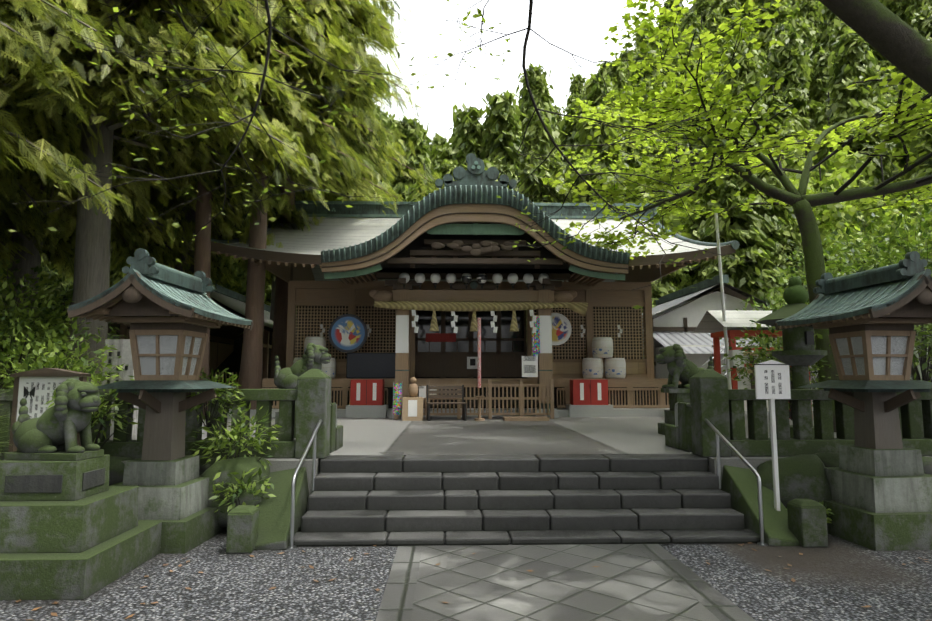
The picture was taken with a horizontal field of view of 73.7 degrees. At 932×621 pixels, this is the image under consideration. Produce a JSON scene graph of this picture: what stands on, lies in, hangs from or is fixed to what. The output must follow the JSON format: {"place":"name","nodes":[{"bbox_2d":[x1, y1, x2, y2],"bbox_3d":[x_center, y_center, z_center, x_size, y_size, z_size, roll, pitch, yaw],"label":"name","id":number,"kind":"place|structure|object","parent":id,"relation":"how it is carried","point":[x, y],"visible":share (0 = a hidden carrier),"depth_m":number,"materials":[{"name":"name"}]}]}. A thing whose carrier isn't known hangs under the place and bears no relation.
{"place":"outdoors","nodes":[
{"label":"outdoors","id":0,"kind":"place"},
{"bbox_2d":[0,0,312,230],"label":"tree","id":1,"kind":"object","parent":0,"point":[121,70],"visible":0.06,"depth_m":12.80,"materials":[{"name":"plant"}]},
{"bbox_2d":[12,0,369,199],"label":"tree","id":2,"kind":"object","parent":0,"point":[265,104],"visible":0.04,"depth_m":15.62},
{"bbox_2d":[1,0,753,308],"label":"tree","id":3,"kind":"object","parent":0,"point":[410,84],"depth_m":9.56,"materials":[{"name":"plant"}]},
{"bbox_2d":[0,529,931,620],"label":"ground","id":4,"kind":"structure","parent":0,"point":[838,579],"depth_m":5.41,"materials":[{"name":"gravel"}]},
{"bbox_2d":[9,368,90,451],"bbox_3d":[-5.124,1.664,7.570,1.020,1.920,0.170,-1,-6,10],"label":"sign","id":5,"kind":"object","parent":4,"relation":"on","point":[32,387],"visible":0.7,"depth_m":7.64,"materials":[{"name":"white wood"}]},
{"bbox_2d":[0,378,161,599],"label":"guardian lion statue","id":6,"kind":"object","parent":4,"relation":"on","point":[72,527],"visible":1,"depth_m":5.53,"materials":[{"name":"stone"}]},
{"bbox_2d":[67,248,252,553],"bbox_3d":[-3.428,0.990,7.119,1.314,3.162,1.700,0,-6,1],"label":"lantern","id":7,"kind":"object","parent":4,"relation":"on","point":[169,315],"visible":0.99,"depth_m":6.88,"materials":[{"name":"stone"}]},
{"bbox_2d":[0,194,931,522],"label":"shrubs","id":8,"kind":"object","parent":4,"relation":"on","point":[42,346],"visible":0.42,"depth_m":12.21,"materials":[{"name":"green plant"}]},
{"bbox_2d":[0,452,931,485],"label":"retaining boulders","id":9,"kind":"object","parent":4,"relation":"on","point":[117,465],"visible":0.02,"depth_m":7.76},
{"bbox_2d":[3,403,931,512],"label":"platform","id":10,"kind":"structure","parent":4,"relation":"on","point":[602,436],"depth_m":10.73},
{"bbox_2d":[0,74,64,282],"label":"tree","id":11,"kind":"object","parent":10,"relation":"on","point":[12,209],"visible":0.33,"depth_m":15.21,"materials":[{"name":"plant"}]},
{"bbox_2d":[0,188,161,290],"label":"tree","id":12,"kind":"object","parent":10,"relation":"on","point":[63,250],"visible":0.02,"depth_m":19.31,"materials":[{"name":"plant"}]},
{"bbox_2d":[0,0,185,249],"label":"tree","id":13,"kind":"object","parent":10,"relation":"on","point":[30,49],"visible":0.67,"depth_m":10.69,"materials":[{"name":"plant"}]},
{"bbox_2d":[102,339,138,439],"bbox_3d":[-5.931,1.350,10.679,0.620,1.700,0.224,-1,-6,8],"label":"notice board","id":14,"kind":"object","parent":10,"relation":"on","point":[123,348],"visible":0.27,"depth_m":10.62,"materials":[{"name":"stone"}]},
{"bbox_2d":[0,12,244,388],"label":"tree","id":15,"kind":"object","parent":10,"relation":"on","point":[177,249],"depth_m":16.16,"materials":[{"name":"plant"}]},
{"bbox_2d":[45,220,275,293],"bbox_3d":[-13.070,-13.015,30.095,11.506,35.008,13.930,0,-6,-2],"label":"tree","id":16,"kind":"object","parent":10,"relation":"on","point":[224,281],"depth_m":28.60,"materials":[{"name":"plant"}]},
{"bbox_2d":[0,0,332,384],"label":"tree","id":17,"kind":"object","parent":10,"relation":"on","point":[108,94],"depth_m":12.61,"materials":[{"name":"plant"}]},
{"bbox_2d":[0,100,342,282],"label":"tree","id":18,"kind":"object","parent":10,"relation":"on","point":[301,223],"depth_m":20.66,"materials":[{"name":"plant"}]},
{"bbox_2d":[0,0,391,416],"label":"tree","id":19,"kind":"object","parent":10,"relation":"on","point":[307,124],"depth_m":15.56,"materials":[{"name":"plant"}]},
{"bbox_2d":[108,283,295,388],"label":"side hall","id":20,"kind":"structure","parent":10,"relation":"on","point":[223,337],"depth_m":26.25,"materials":[{"name":"brown wood"}]},
{"bbox_2d":[123,0,425,409],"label":"cedar","id":21,"kind":"object","parent":10,"relation":"on","point":[385,35],"depth_m":17.05,"materials":[{"name":"plant"}]},
{"bbox_2d":[157,29,395,377],"bbox_3d":[-8.073,-12.055,29.665,11.120,33.011,12.263,0,-6,-2],"label":"tree","id":22,"kind":"object","parent":10,"relation":"on","point":[366,105],"depth_m":27.69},
{"bbox_2d":[271,343,331,437],"bbox_3d":[-2.957,1.426,11.261,1.038,1.674,0.700,0,-6,-2],"label":"lion statue","id":23,"kind":"object","parent":10,"relation":"on","point":[315,356],"visible":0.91,"depth_m":11.12,"materials":[{"name":"stone"}]},
{"bbox_2d":[192,0,443,377],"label":"tree","id":24,"kind":"object","parent":10,"relation":"on","point":[361,133],"depth_m":20.18,"materials":[{"name":"plant"}]},
{"bbox_2d":[345,380,387,417],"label":"red boxes","id":25,"kind":"object","parent":10,"relation":"on","point":[366,398],"visible":0.97,"depth_m":16.50,"materials":[{"name":"wood"}]},
{"bbox_2d":[392,382,401,419],"bbox_3d":[-1.721,2.265,15.607,0.234,0.951,0.066,0,-6,-2],"label":"leaflet rack","id":26,"kind":"object","parent":10,"relation":"on","point":[396,401],"visible":1,"depth_m":15.60,"materials":[{"name":"paper"}]},
{"bbox_2d":[402,377,423,420],"bbox_3d":[-1.318,2.195,15.497,0.500,1.065,0.408,0,-6,-2],"label":"wooden stand","id":27,"kind":"object","parent":10,"relation":"on","point":[412,407],"visible":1,"depth_m":15.28,"materials":[{"name":"brown wood"}]},
{"bbox_2d":[426,385,466,420],"bbox_3d":[-0.488,2.285,15.427,0.950,0.870,0.455,1,-6,-10],"label":"bench","id":28,"kind":"object","parent":10,"relation":"on","point":[464,410],"visible":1,"depth_m":15.61,"materials":[{"name":"brown wood"}]},
{"bbox_2d":[0,389,931,458],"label":"stone fence","id":29,"kind":"object","parent":10,"relation":"on","point":[915,417],"visible":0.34,"depth_m":8.26,"materials":[{"name":"stone"}]},
{"bbox_2d":[394,318,553,420],"bbox_3d":[0.230,1.448,15.680,4.090,2.590,0.845,0,-6,-2],"label":"porch fence","id":30,"kind":"object","parent":10,"relation":"on","point":[489,398],"visible":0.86,"depth_m":15.95,"materials":[{"name":"brown wood"}]},
{"bbox_2d":[211,153,739,418],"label":"shrine building","id":31,"kind":"structure","parent":10,"relation":"on","point":[357,258],"depth_m":17.39,"materials":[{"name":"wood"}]},
{"bbox_2d":[329,314,367,352],"bbox_3d":[-3.286,0.637,17.326,1.080,1.080,0.060,0,-6,-2],"label":"plaque","id":32,"kind":"object","parent":31,"relation":"attached to","point":[348,333],"visible":1,"depth_m":17.30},
{"bbox_2d":[346,353,395,377],"bbox_3d":[-2.627,1.565,17.625,1.450,0.720,0.500,0,-6,-2],"label":"panel","id":33,"kind":"object","parent":31,"relation":"on","point":[370,365],"visible":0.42,"depth_m":17.38,"materials":[{"name":"black"}]},
{"bbox_2d":[395,315,551,397],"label":"posters","id":34,"kind":"object","parent":31,"relation":"attached to","point":[529,366],"visible":0.89,"depth_m":16.33,"materials":[{"name":"white paper"}]},
{"bbox_2d":[399,273,548,289],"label":"paper lanterns","id":35,"kind":"object","parent":31,"relation":"attached to","point":[466,278],"visible":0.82,"depth_m":16.31,"materials":[{"name":"white"}]},
{"bbox_2d":[374,300,587,332],"bbox_3d":[0.402,0.105,16.368,5.619,0.989,0.452,0,-6,-2],"label":"shimenawa rope","id":36,"kind":"object","parent":31,"relation":"attached to","point":[580,308],"visible":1,"depth_m":16.26,"materials":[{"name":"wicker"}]},
{"bbox_2d":[531,315,539,355],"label":"paper crane strings","id":37,"kind":"object","parent":31,"relation":"on","point":[535,343],"visible":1,"depth_m":16.32},
{"bbox_2d":[551,313,571,345],"bbox_3d":[2.512,0.525,17.503,0.920,0.920,0.060,0,-6,-2],"label":"plaque","id":38,"kind":"object","parent":31,"relation":"attached to","point":[561,329],"visible":0.58,"depth_m":17.48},
{"bbox_2d":[582,358,602,377],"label":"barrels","id":39,"kind":"object","parent":31,"relation":"on","point":[592,367],"visible":0.93,"depth_m":17.52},
{"bbox_2d":[592,337,612,357],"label":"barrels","id":40,"kind":"object","parent":39,"relation":"on","point":[602,347],"visible":0.96,"depth_m":17.59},
{"bbox_2d":[604,358,625,377],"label":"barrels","id":41,"kind":"object","parent":31,"relation":"on","point":[615,367],"visible":0.92,"depth_m":17.54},
{"bbox_2d":[295,369,730,458],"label":"newel posts","id":42,"kind":"object","parent":10,"relation":"on","point":[693,431],"visible":0.95,"depth_m":8.24,"materials":[{"name":"stone"}]},
{"bbox_2d":[566,380,612,416],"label":"red boxes","id":43,"kind":"object","parent":10,"relation":"on","point":[588,398],"visible":0.96,"depth_m":16.68,"materials":[{"name":"wood"}]},
{"bbox_2d":[655,344,713,434],"bbox_3d":[4.061,1.448,11.459,1.038,1.674,0.700,0,-6,-2],"label":"lion statue","id":44,"kind":"object","parent":10,"relation":"on","point":[682,368],"visible":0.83,"depth_m":11.36,"materials":[{"name":"stone"}]},
{"bbox_2d":[642,275,777,377],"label":"building","id":45,"kind":"structure","parent":10,"relation":"on","point":[684,309],"depth_m":21.80,"materials":[{"name":"tile"}]},
{"bbox_2d":[714,210,743,388],"bbox_3d":[6.463,0.079,15.200,0.393,5.200,0.200,-2,-6,-2],"label":"pole","id":46,"kind":"object","parent":10,"relation":"on","point":[731,363],"visible":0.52,"depth_m":15.14,"materials":[{"name":"white"}]},
{"bbox_2d":[534,0,931,431],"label":"maple","id":47,"kind":"object","parent":10,"relation":"on","point":[689,96],"depth_m":12.43,"materials":[{"name":"plant"}]},
{"bbox_2d":[653,332,817,410],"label":"building","id":48,"kind":"structure","parent":10,"relation":"on","point":[698,349],"depth_m":20.06,"materials":[{"name":"tile"}]},
{"bbox_2d":[693,310,812,418],"bbox_3d":[7.433,1.369,15.691,2.600,2.750,1.900,0,-6,-2],"label":"shrine","id":49,"kind":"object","parent":10,"relation":"on","point":[712,322],"depth_m":15.54,"materials":[{"name":"red"}]},
{"bbox_2d":[754,276,826,437],"bbox_3d":[5.726,0.795,10.672,1.256,2.801,1.256,5,-8,-41],"label":"stone lantern","id":50,"kind":"object","parent":10,"relation":"on","point":[799,354],"visible":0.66,"depth_m":10.53,"materials":[{"name":"green"}]},
{"bbox_2d":[15,542,929,619],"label":"dead leaves","id":51,"kind":"object","parent":4,"relation":"on","point":[377,589],"visible":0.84,"depth_m":5.76,"materials":[{"name":"orange plant"}]},
{"bbox_2d":[200,454,831,549],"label":"stair side walls","id":52,"kind":"structure","parent":4,"relation":"on","point":[803,476],"depth_m":7.34,"materials":[{"name":"stone"}]},
{"bbox_2d":[289,452,759,545],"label":"stairs","id":53,"kind":"structure","parent":4,"relation":"on","point":[393,498],"depth_m":7.38,"materials":[{"name":"stone"}]},
{"bbox_2d":[226,499,827,553],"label":"stone posts","id":54,"kind":"object","parent":4,"relation":"on","point":[807,522],"visible":0.95,"depth_m":6.62,"materials":[{"name":"stone"}]},
{"bbox_2d":[287,402,767,549],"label":"handrails","id":55,"kind":"object","parent":4,"relation":"on","point":[717,433],"visible":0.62,"depth_m":7.11,"materials":[{"name":"silver metal"}]},
{"bbox_2d":[376,544,755,620],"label":"stone path","id":56,"kind":"structure","parent":4,"relation":"on","point":[628,582],"depth_m":5.37,"materials":[{"name":"stone"}]},
{"bbox_2d":[754,360,790,510],"bbox_3d":[3.617,1.587,7.276,0.430,2.010,0.074,1,-6,-6],"label":"sign","id":57,"kind":"object","parent":4,"relation":"on","point":[772,380],"visible":0.91,"depth_m":7.32,"materials":[{"name":"white"}]},
{"bbox_2d":[774,251,931,550],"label":"lantern","id":58,"kind":"object","parent":4,"relation":"on","point":[880,481],"visible":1,"depth_m":7.00,"materials":[{"name":"stone"}]},
{"bbox_2d":[818,0,931,95],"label":"branch","id":59,"kind":"object","parent":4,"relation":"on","point":[900,44],"visible":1,"depth_m":7.44,"materials":[{"name":"brown plant"}]},
{"bbox_2d":[1,0,931,402],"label":"hillside","id":60,"kind":"structure","parent":0,"point":[231,362],"depth_m":31.64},
{"bbox_2d":[40,238,114,302],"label":"tree","id":61,"kind":"object","parent":60,"relation":"on","point":[67,283],"visible":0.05,"depth_m":33.17,"materials":[{"name":"green plant"}]},
{"bbox_2d":[227,264,296,334],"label":"tree","id":62,"kind":"object","parent":60,"relation":"on","point":[244,282],"visible":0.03,"depth_m":34.13,"materials":[{"name":"green plant"}]},
{"bbox_2d":[378,115,436,201],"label":"tree","id":63,"kind":"object","parent":60,"relation":"on","point":[410,129],"visible":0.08,"depth_m":40.25,"materials":[{"name":"green plant"}]},
{"bbox_2d":[404,174,436,201],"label":"tree","id":64,"kind":"object","parent":60,"relation":"on","point":[413,188],"visible":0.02,"depth_m":36.84,"materials":[{"name":"green plant"}]},
{"bbox_2d":[429,143,452,180],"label":"tree","id":65,"kind":"object","parent":60,"relation":"on","point":[441,154],"visible":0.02,"depth_m":50.20,"materials":[{"name":"green plant"}]},
{"bbox_2d":[432,158,457,188],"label":"tree","id":66,"kind":"object","parent":60,"relation":"on","point":[446,166],"visible":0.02,"depth_m":40.05,"materials":[{"name":"green plant"}]},
{"bbox_2d":[445,103,486,169],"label":"tree","id":67,"kind":"object","parent":60,"relation":"on","point":[465,139],"visible":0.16,"depth_m":47.74,"materials":[{"name":"green plant"}]},
{"bbox_2d":[480,90,524,188],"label":"tree","id":68,"kind":"object","parent":60,"relation":"on","point":[502,124],"visible":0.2,"depth_m":47.08,"materials":[{"name":"green plant"}]},
{"bbox_2d":[514,62,560,151],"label":"tree","id":69,"kind":"object","parent":60,"relation":"on","point":[541,94],"visible":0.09,"depth_m":54.15,"materials":[{"name":"green plant"}]},
{"bbox_2d":[513,104,575,330],"bbox_3d":[4.674,-5.137,37.408,7.214,14.924,6.704,0,-6,-1],"label":"tree","id":70,"kind":"object","parent":60,"relation":"on","point":[536,131],"visible":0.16,"depth_m":37.21,"materials":[{"name":"green plant"}]},
{"bbox_2d":[556,98,598,199],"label":"tree","id":71,"kind":"object","parent":60,"relation":"on","point":[571,131],"visible":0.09,"depth_m":44.72,"materials":[{"name":"green plant"}]},
{"bbox_2d":[577,70,615,162],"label":"tree","id":72,"kind":"object","parent":60,"relation":"on","point":[593,79],"visible":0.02,"depth_m":47.61,"materials":[{"name":"green plant"}]},
{"bbox_2d":[564,82,632,202],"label":"tree","id":73,"kind":"object","parent":60,"relation":"on","point":[596,93],"visible":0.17,"depth_m":37.46,"materials":[{"name":"green plant"}]},
{"bbox_2d":[605,57,628,90],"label":"tree","id":74,"kind":"object","parent":60,"relation":"on","point":[616,74],"visible":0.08,"depth_m":65.50,"materials":[{"name":"green plant"}]},
{"bbox_2d":[609,85,683,281],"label":"tree","id":75,"kind":"object","parent":60,"relation":"on","point":[633,162],"visible":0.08,"depth_m":41.09,"materials":[{"name":"green plant"}]},
{"bbox_2d":[628,46,666,111],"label":"tree","id":76,"kind":"object","parent":60,"relation":"on","point":[649,74],"visible":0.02,"depth_m":54.88,"materials":[{"name":"green plant"}]},
{"bbox_2d":[628,169,691,311],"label":"tree","id":77,"kind":"object","parent":60,"relation":"on","point":[665,285],"visible":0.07,"depth_m":35.09,"materials":[{"name":"green plant"}]},
{"bbox_2d":[635,168,706,268],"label":"tree","id":78,"kind":"object","parent":60,"relation":"on","point":[688,232],"visible":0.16,"depth_m":36.64,"materials":[{"name":"green plant"}]},
{"bbox_2d":[656,0,687,50],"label":"tree","id":79,"kind":"object","parent":60,"relation":"on","point":[668,23],"visible":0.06,"depth_m":89.86,"materials":[{"name":"green plant"}]},
{"bbox_2d":[663,54,692,116],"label":"tree","id":80,"kind":"object","parent":60,"relation":"on","point":[675,63],"visible":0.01,"depth_m":62.04,"materials":[{"name":"green plant"}]},
{"bbox_2d":[662,115,700,271],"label":"tree","id":81,"kind":"object","parent":60,"relation":"on","point":[679,156],"visible":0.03,"depth_m":46.21,"materials":[{"name":"green plant"}]},
{"bbox_2d":[678,10,709,61],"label":"tree","id":82,"kind":"object","parent":60,"relation":"on","point":[690,18],"visible":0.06,"depth_m":80.61,"materials":[{"name":"green plant"}]},
{"bbox_2d":[691,0,711,28],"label":"tree","id":83,"kind":"object","parent":60,"relation":"on","point":[700,7],"visible":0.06,"depth_m":97.58,"materials":[{"name":"green plant"}]},
{"bbox_2d":[702,10,725,57],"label":"tree","id":84,"kind":"object","parent":60,"relation":"on","point":[718,19],"visible":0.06,"depth_m":81.00,"materials":[{"name":"green plant"}]},
{"bbox_2d":[715,0,743,20],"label":"tree","id":85,"kind":"object","parent":60,"relation":"on","point":[726,5],"visible":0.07,"depth_m":84.80,"materials":[{"name":"green plant"}]},
{"bbox_2d":[680,104,787,306],"bbox_3d":[15.440,-5.515,36.328,6.963,13.737,8.172,2,-6,-14],"label":"tree","id":86,"kind":"object","parent":60,"relation":"on","point":[754,236],"visible":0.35,"depth_m":34.83,"materials":[{"name":"green plant"}]},
{"bbox_2d":[720,36,781,154],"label":"tree","id":87,"kind":"object","parent":60,"relation":"on","point":[747,77],"visible":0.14,"depth_m":48.39,"materials":[{"name":"green plant"}]},
{"bbox_2d":[750,0,790,64],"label":"tree","id":88,"kind":"object","parent":60,"relation":"on","point":[764,38],"visible":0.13,"depth_m":66.43,"materials":[{"name":"green plant"}]},
{"bbox_2d":[737,162,807,304],"bbox_3d":[17.545,-3.569,35.831,6.060,10.159,5.631,2,-7,-22],"label":"tree","id":89,"kind":"object","parent":60,"relation":"on","point":[786,239],"visible":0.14,"depth_m":34.94,"materials":[{"name":"green plant"}]},
{"bbox_2d":[763,19,809,112],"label":"tree","id":90,"kind":"object","parent":60,"relation":"on","point":[779,29],"visible":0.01,"depth_m":54.85,"materials":[{"name":"green plant"}]},
{"bbox_2d":[763,94,815,177],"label":"tree","id":91,"kind":"object","parent":60,"relation":"on","point":[776,102],"visible":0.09,"depth_m":48.55,"materials":[{"name":"green plant"}]},
{"bbox_2d":[772,121,814,178],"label":"tree","id":92,"kind":"object","parent":60,"relation":"on","point":[789,128],"visible":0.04,"depth_m":43.49,"materials":[{"name":"green plant"}]},
{"bbox_2d":[763,26,826,155],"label":"tree","id":93,"kind":"object","parent":60,"relation":"on","point":[786,61],"visible":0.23,"depth_m":50.74,"materials":[{"name":"green plant"}]},
{"bbox_2d":[782,14,821,51],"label":"tree","id":94,"kind":"object","parent":60,"relation":"on","point":[807,38],"visible":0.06,"depth_m":59.57,"materials":[{"name":"green plant"}]},
{"bbox_2d":[751,155,867,274],"bbox_3d":[20.326,-5.693,39.134,6.880,8.514,8.423,0,-6,1],"label":"tree","id":95,"kind":"object","parent":60,"relation":"on","point":[840,178],"visible":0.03,"depth_m":36.62,"materials":[{"name":"green plant"}]},
{"bbox_2d":[798,0,822,35],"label":"tree","id":96,"kind":"object","parent":60,"relation":"on","point":[808,9],"visible":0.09,"depth_m":69.78,"materials":[{"name":"green plant"}]},
{"bbox_2d":[805,49,839,122],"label":"tree","id":97,"kind":"object","parent":60,"relation":"on","point":[820,76],"visible":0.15,"depth_m":51.41,"materials":[{"name":"green plant"}]},
{"bbox_2d":[812,101,832,177],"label":"tree","id":98,"kind":"object","parent":60,"relation":"on","point":[824,109],"visible":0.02,"depth_m":48.78,"materials":[{"name":"green plant"}]},
{"bbox_2d":[814,3,841,51],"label":"tree","id":99,"kind":"object","parent":60,"relation":"on","point":[828,21],"visible":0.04,"depth_m":60.55,"materials":[{"name":"green plant"}]},
{"bbox_2d":[774,144,898,232],"bbox_3d":[24.387,-7.490,41.959,8.832,8.775,7.214,5,-8,-39],"label":"tree","id":100,"kind":"object","parent":60,"relation":"on","point":[848,165],"visible":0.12,"depth_m":39.61,"materials":[{"name":"green plant"}]},
{"bbox_2d":[826,19,850,74],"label":"tree","id":101,"kind":"object","parent":60,"relation":"on","point":[838,29],"visible":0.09,"depth_m":55.29,"materials":[{"name":"green plant"}]},
{"bbox_2d":[772,184,917,276],"bbox_3d":[21.696,-4.358,37.145,9.814,5.298,7.977,1,-6,-11],"label":"tree","id":102,"kind":"object","parent":60,"relation":"on","point":[829,213],"visible":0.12,"depth_m":34.43,"materials":[{"name":"green plant"}]},
{"bbox_2d":[814,27,921,261],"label":"tree","id":103,"kind":"object","parent":60,"relation":"on","point":[853,57],"visible":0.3,"depth_m":42.32,"materials":[{"name":"green plant"}]},
{"bbox_2d":[818,186,931,258],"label":"tree","id":104,"kind":"object","parent":60,"relation":"on","point":[863,203],"visible":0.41,"depth_m":37.09,"materials":[{"name":"green plant"}]},
{"bbox_2d":[880,0,911,74],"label":"tree","id":105,"kind":"object","parent":60,"relation":"on","point":[892,5],"visible":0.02,"depth_m":59.00,"materials":[{"name":"green plant"}]},
{"bbox_2d":[881,92,920,168],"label":"foliage","id":106,"kind":"object","parent":60,"relation":"on","point":[889,100],"visible":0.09,"depth_m":45.11,"materials":[{"name":"green plant"}]},
{"bbox_2d":[897,0,931,83],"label":"foliage","id":107,"kind":"object","parent":60,"relation":"on","point":[917,5],"visible":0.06,"depth_m":56.97,"materials":[{"name":"green plant"}]},
{"bbox_2d":[901,96,931,268],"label":"foliage","id":108,"kind":"object","parent":60,"relation":"on","point":[918,171],"visible":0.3,"depth_m":38.59,"materials":[{"name":"green plant"}]},
{"bbox_2d":[902,7,931,77],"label":"foliage","id":109,"kind":"object","parent":60,"relation":"on","point":[921,22],"visible":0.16,"depth_m":53.63,"materials":[{"name":"green plant"}]},
{"bbox_2d":[355,0,692,143],"label":"sky","id":110,"kind":"structure","parent":0,"point":[578,27],"materials":[{"name":"white"}]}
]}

